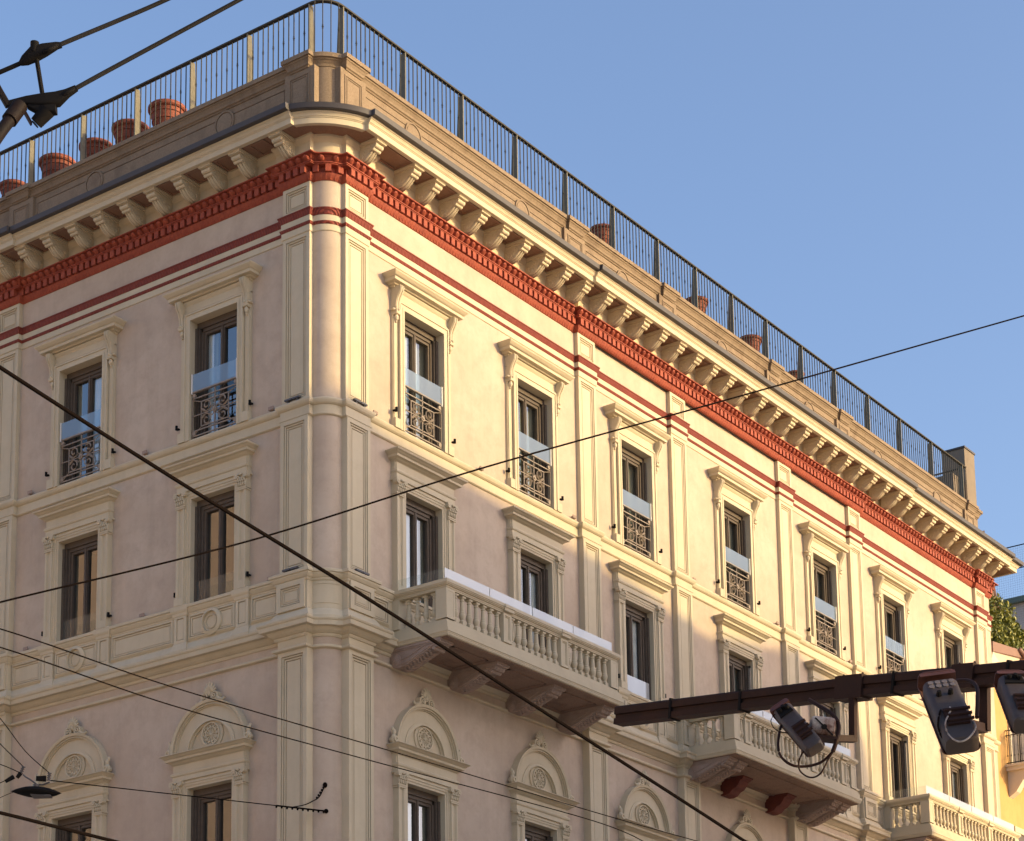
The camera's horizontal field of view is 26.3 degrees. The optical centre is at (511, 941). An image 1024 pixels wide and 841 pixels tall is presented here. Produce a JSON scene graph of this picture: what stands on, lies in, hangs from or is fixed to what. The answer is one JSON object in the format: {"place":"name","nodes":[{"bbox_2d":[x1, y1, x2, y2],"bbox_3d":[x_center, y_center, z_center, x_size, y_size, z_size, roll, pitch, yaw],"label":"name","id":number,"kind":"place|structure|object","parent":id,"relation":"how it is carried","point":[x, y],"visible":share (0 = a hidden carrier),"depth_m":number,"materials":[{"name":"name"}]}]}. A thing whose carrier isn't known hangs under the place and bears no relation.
{"place":"outdoors","nodes":[
{"label":"outdoors","id":0,"kind":"place"},
{"bbox_2d":[0,811,117,840],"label":"overhead cable","id":1,"kind":"object","parent":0,"point":[54,826],"visible":1,"depth_m":12.18,"materials":[{"name":"rubber"}]},
{"bbox_2d":[0,0,169,74],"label":"contact wire","id":2,"kind":"object","parent":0,"point":[89,32],"visible":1,"depth_m":12.28,"materials":[{"name":"black metal"}]},
{"bbox_2d":[0,40,77,143],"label":"line fitting","id":3,"kind":"object","parent":2,"relation":"attached to","point":[42,106],"visible":1,"depth_m":11.97,"materials":[{"name":"brown paint"}]},
{"bbox_2d":[61,0,242,95],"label":"contact wire","id":4,"kind":"object","parent":3,"relation":"attached to","point":[148,48],"visible":1,"depth_m":12.44,"materials":[{"name":"black metal"}]},
{"bbox_2d":[0,647,642,840],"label":"overhead cable","id":5,"kind":"object","parent":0,"point":[297,740],"visible":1,"depth_m":19.77,"materials":[{"name":"metal"}]},
{"bbox_2d":[0,628,696,840],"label":"overhead cable","id":6,"kind":"object","parent":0,"point":[318,729],"visible":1,"depth_m":19.65,"materials":[{"name":"metal"}]},
{"bbox_2d":[0,365,746,840],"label":"overhead cable","id":7,"kind":"object","parent":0,"point":[204,497],"visible":1,"depth_m":14.98,"materials":[{"name":"rubber"}]},
{"bbox_2d":[0,0,1023,840],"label":"corner building","id":8,"kind":"structure","parent":0,"point":[308,284],"depth_m":45.96,"materials":[{"name":"paint"}]},
{"bbox_2d":[0,179,24,196],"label":"terrace pot","id":9,"kind":"object","parent":8,"relation":"on","point":[10,185],"visible":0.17,"depth_m":50.19,"materials":[{"name":"ceramic"}]},
{"bbox_2d":[39,153,75,177],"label":"terrace pot","id":10,"kind":"object","parent":8,"relation":"on","point":[53,163],"visible":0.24,"depth_m":49.33,"materials":[{"name":"ceramic"}]},
{"bbox_2d":[31,716,114,840],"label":"window","id":11,"kind":"structure","parent":8,"relation":"in","point":[77,757],"depth_m":44.79,"materials":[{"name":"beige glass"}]},
{"bbox_2d":[32,486,120,644],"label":"window","id":12,"kind":"structure","parent":8,"relation":"in","point":[78,531],"depth_m":45.90,"materials":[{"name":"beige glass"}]},
{"bbox_2d":[34,315,125,489],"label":"window","id":13,"kind":"structure","parent":8,"relation":"in","point":[81,362],"depth_m":46.50,"materials":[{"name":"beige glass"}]},
{"bbox_2d":[79,137,111,156],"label":"terrace pot","id":14,"kind":"object","parent":8,"relation":"on","point":[96,145],"visible":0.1,"depth_m":48.60,"materials":[{"name":"ceramic"}]},
{"bbox_2d":[111,118,148,143],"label":"terrace pot","id":15,"kind":"object","parent":8,"relation":"on","point":[124,129],"visible":0.17,"depth_m":47.97,"materials":[{"name":"ceramic"}]},
{"bbox_2d":[148,98,186,125],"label":"terrace pot","id":16,"kind":"object","parent":8,"relation":"on","point":[163,110],"visible":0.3,"depth_m":47.35,"materials":[{"name":"ceramic"}]},
{"bbox_2d":[51,780,327,812],"bbox_3d":[-5.519,-2.787,38.490,0.099,1.184,6.353,-10,-14,40],"label":"span wire","id":17,"kind":"object","parent":8,"relation":"attached to","point":[308,809],"visible":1,"depth_m":39.52,"materials":[{"name":"metal"}]},
{"bbox_2d":[5,765,60,798],"bbox_3d":[-7.841,-2.611,36.048,0.853,0.521,0.500,-5,-11,22],"label":"street lamp","id":18,"kind":"object","parent":17,"relation":"hanging from","point":[35,791],"visible":1,"depth_m":35.95,"materials":[{"name":"black metal"}]},
{"bbox_2d":[0,744,22,765],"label":"lamp wire","id":19,"kind":"object","parent":18,"relation":"attached to","point":[12,755],"visible":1,"depth_m":36.00,"materials":[{"name":"metal"}]},
{"bbox_2d":[0,718,49,772],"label":"lamp wire","id":20,"kind":"object","parent":18,"relation":"on","point":[21,746],"visible":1,"depth_m":35.99,"materials":[{"name":"metal"}]},
{"bbox_2d":[158,681,255,840],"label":"window","id":21,"kind":"structure","parent":8,"relation":"in","point":[208,757],"depth_m":42.68,"materials":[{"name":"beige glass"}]},
{"bbox_2d":[163,439,258,606],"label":"window","id":22,"kind":"structure","parent":8,"relation":"in","point":[223,475],"depth_m":43.69,"materials":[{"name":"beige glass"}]},
{"bbox_2d":[162,260,262,444],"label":"window","id":23,"kind":"structure","parent":8,"relation":"in","point":[214,312],"depth_m":44.34,"materials":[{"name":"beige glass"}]},
{"bbox_2d":[382,268,468,456],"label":"window","id":24,"kind":"structure","parent":8,"relation":"in","point":[424,322],"depth_m":44.96,"materials":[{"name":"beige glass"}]},
{"bbox_2d":[385,446,467,606],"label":"window","id":25,"kind":"structure","parent":8,"relation":"in","point":[424,518],"depth_m":44.26,"materials":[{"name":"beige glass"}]},
{"bbox_2d":[386,688,470,840],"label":"window","id":26,"kind":"structure","parent":8,"relation":"in","point":[425,808],"depth_m":43.25,"materials":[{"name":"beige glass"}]},
{"bbox_2d":[497,338,574,512],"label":"window","id":27,"kind":"structure","parent":8,"relation":"in","point":[534,386],"depth_m":48.06,"materials":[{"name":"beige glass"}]},
{"bbox_2d":[501,505,574,657],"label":"window","id":28,"kind":"structure","parent":8,"relation":"in","point":[536,562],"depth_m":47.45,"materials":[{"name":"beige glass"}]},
{"bbox_2d":[505,731,579,840],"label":"window","id":29,"kind":"structure","parent":8,"relation":"in","point":[535,769],"depth_m":46.30,"materials":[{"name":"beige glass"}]},
{"bbox_2d":[591,223,608,244],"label":"terrace pot","id":30,"kind":"object","parent":8,"relation":"on","point":[602,230],"visible":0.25,"depth_m":53.12,"materials":[{"name":"ceramic"}]},
{"bbox_2d":[603,402,671,564],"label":"window","id":31,"kind":"structure","parent":8,"relation":"in","point":[635,451],"depth_m":51.34,"materials":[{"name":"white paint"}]},
{"bbox_2d":[608,559,673,701],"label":"window","id":32,"kind":"structure","parent":8,"relation":"in","point":[639,611],"depth_m":50.70,"materials":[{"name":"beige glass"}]},
{"bbox_2d":[614,770,680,840],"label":"window","id":33,"kind":"structure","parent":8,"relation":"in","point":[640,804],"depth_m":49.58,"materials":[{"name":"beige stone"}]},
{"bbox_2d":[686,296,708,312],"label":"terrace pot","id":34,"kind":"object","parent":8,"relation":"on","point":[700,302],"visible":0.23,"depth_m":56.60,"materials":[{"name":"ceramic"}]},
{"bbox_2d":[707,466,767,615],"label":"window","id":35,"kind":"structure","parent":8,"relation":"in","point":[736,503],"depth_m":55.01,"materials":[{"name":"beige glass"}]},
{"bbox_2d":[713,613,770,747],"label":"window","id":36,"kind":"structure","parent":8,"relation":"in","point":[740,658],"depth_m":54.29,"materials":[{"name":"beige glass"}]},
{"bbox_2d":[725,809,764,840],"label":"window pediment","id":37,"kind":"structure","parent":8,"relation":"in","point":[745,828],"depth_m":53.36,"materials":[{"name":"beige stone"}]},
{"bbox_2d":[740,334,761,351],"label":"terrace pot","id":38,"kind":"object","parent":8,"relation":"on","point":[744,340],"visible":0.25,"depth_m":58.81,"materials":[{"name":"ceramic"}]},
{"bbox_2d":[788,370,804,378],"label":"terrace pot","id":39,"kind":"object","parent":8,"relation":"on","point":[793,373],"visible":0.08,"depth_m":60.81,"materials":[{"name":"ceramic"}]},
{"bbox_2d":[797,521,852,660],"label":"window","id":40,"kind":"structure","parent":8,"relation":"in","point":[824,553],"depth_m":58.70,"materials":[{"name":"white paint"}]},
{"bbox_2d":[804,659,848,759],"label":"window","id":41,"kind":"structure","parent":8,"relation":"in","point":[817,670],"depth_m":57.95,"materials":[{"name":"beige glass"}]},
{"bbox_2d":[869,565,918,695],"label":"window","id":42,"kind":"structure","parent":8,"relation":"in","point":[893,593],"depth_m":61.99,"materials":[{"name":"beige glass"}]},
{"bbox_2d":[876,697,923,812],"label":"window","id":43,"kind":"structure","parent":8,"relation":"in","point":[898,734],"depth_m":61.37,"materials":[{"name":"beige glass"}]},
{"bbox_2d":[930,602,975,705],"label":"window","id":44,"kind":"structure","parent":8,"relation":"in","point":[952,628],"depth_m":65.07,"materials":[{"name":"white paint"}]},
{"bbox_2d":[941,750,975,823],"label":"window","id":45,"kind":"structure","parent":8,"relation":"in","point":[958,769],"depth_m":64.63,"materials":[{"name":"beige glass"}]},
{"bbox_2d":[0,315,1023,602],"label":"overhead cable","id":46,"kind":"object","parent":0,"point":[492,465],"visible":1,"depth_m":19.98,"materials":[{"name":"rubber"}]},
{"bbox_2d":[0,0,1023,599],"label":"sky","id":47,"kind":"structure","parent":0,"point":[851,172],"materials":[{"name":"blue"}]},
{"bbox_2d":[991,641,1023,840],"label":"neighbour house","id":48,"kind":"structure","parent":0,"point":[1010,754],"depth_m":67.70,"materials":[{"name":"paint"}]},
{"bbox_2d":[991,587,1000,611],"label":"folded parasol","id":49,"kind":"object","parent":48,"relation":"on","point":[994,593],"visible":0.1,"depth_m":70.94,"materials":[{"name":"fabric"}]},
{"bbox_2d":[989,593,1023,650],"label":"hedge plant","id":50,"kind":"object","parent":48,"relation":"on","point":[1006,630],"visible":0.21,"depth_m":69.42,"materials":[{"name":"green plant"}]},
{"bbox_2d":[995,543,1023,627],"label":"net fence","id":51,"kind":"object","parent":48,"relation":"on","point":[1011,581],"visible":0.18,"depth_m":83.42,"materials":[{"name":"metal"}]},
{"bbox_2d":[1011,732,1023,762],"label":"window","id":52,"kind":"structure","parent":48,"relation":"in","point":[1020,738],"depth_m":68.60,"materials":[{"name":"white"}]},
{"bbox_2d":[1000,595,1023,629],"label":"distant house","id":53,"kind":"structure","parent":0,"point":[1019,611],"depth_m":99.44,"materials":[{"name":"grey metal"}]},
{"label":"ground","id":54,"kind":"structure","parent":0,"visible":0},
{"bbox_2d":[613,660,1023,742],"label":"gantry arm","id":55,"kind":"object","parent":54,"relation":"on","point":[851,690],"visible":0.8,"depth_m":13.71},
{"bbox_2d":[770,698,824,756],"bbox_3d":[1.697,-1.272,13.085,0.146,0.436,0.446,4,-12,-24],"label":"traffic camera","id":56,"kind":"object","parent":55,"relation":"attached to","point":[805,737],"visible":1,"depth_m":13.00,"materials":[{"name":"grey paint"}]},
{"bbox_2d":[777,723,833,767],"bbox_3d":[1.732,-1.198,13.051,0.323,0.361,0.152,-8,-13,35],"label":"cable","id":57,"kind":"object","parent":56,"relation":"attached to","point":[794,765],"visible":1,"depth_m":13.00,"materials":[{"name":"black rubber"}]},
{"bbox_2d":[809,716,837,743],"bbox_3d":[1.844,-1.260,13.035,0.171,0.152,0.146,-1,-11,-1],"label":"junction box","id":58,"kind":"object","parent":55,"relation":"attached to","point":[823,728],"visible":0.89,"depth_m":12.99,"materials":[{"name":"white paint"}]},
{"bbox_2d":[798,751,832,777],"bbox_3d":[1.796,-1.119,12.967,0.223,0.319,0.048,1,-11,-8],"label":"cable","id":59,"kind":"object","parent":58,"relation":"hanging from","point":[820,773],"visible":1,"depth_m":12.95,"materials":[{"name":"black rubber"}]},
{"bbox_2d":[807,698,840,752],"bbox_3d":[1.864,-1.296,13.145,0.075,0.411,0.295,5,-12,-29],"label":"conduit","id":60,"kind":"object","parent":58,"relation":"attached to","point":[830,713],"visible":1,"depth_m":13.07,"materials":[{"name":"brown paint"}]},
{"bbox_2d":[917,669,980,754],"bbox_3d":[2.431,-1.277,12.219,0.223,0.591,0.527,0,-11,-5],"label":"traffic camera","id":61,"kind":"object","parent":55,"relation":"hanging from","point":[938,690],"visible":1,"depth_m":12.14,"materials":[{"name":"grey paint"}]},
{"bbox_2d":[937,709,941,737],"bbox_3d":[2.365,-1.185,12.080,0.066,0.266,0.225,-1,-11,1],"label":"cable","id":62,"kind":"object","parent":61,"relation":"attached to","point":[940,710],"visible":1,"depth_m":12.05,"materials":[{"name":"rubber"}]},
{"bbox_2d":[944,706,976,741],"bbox_3d":[2.461,-1.193,12.017,0.172,0.274,0.215,-5,-11,21],"label":"cable","id":63,"kind":"object","parent":61,"relation":"hanging from","point":[974,730],"visible":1,"depth_m":11.94,"materials":[{"name":"grey rubber"}]},
{"bbox_2d":[956,678,979,718],"bbox_3d":[2.590,-1.365,12.435,0.089,0.341,0.431,0,-11,-7],"label":"conduit","id":64,"kind":"object","parent":55,"relation":"attached to","point":[977,691],"visible":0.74,"depth_m":12.34,"materials":[{"name":"brown paint"}]},
{"bbox_2d":[994,670,1023,733],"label":"traffic camera","id":65,"kind":"object","parent":55,"relation":"hanging from","point":[1009,686],"visible":1,"depth_m":11.88,"materials":[{"name":"grey paint"}]}
]}

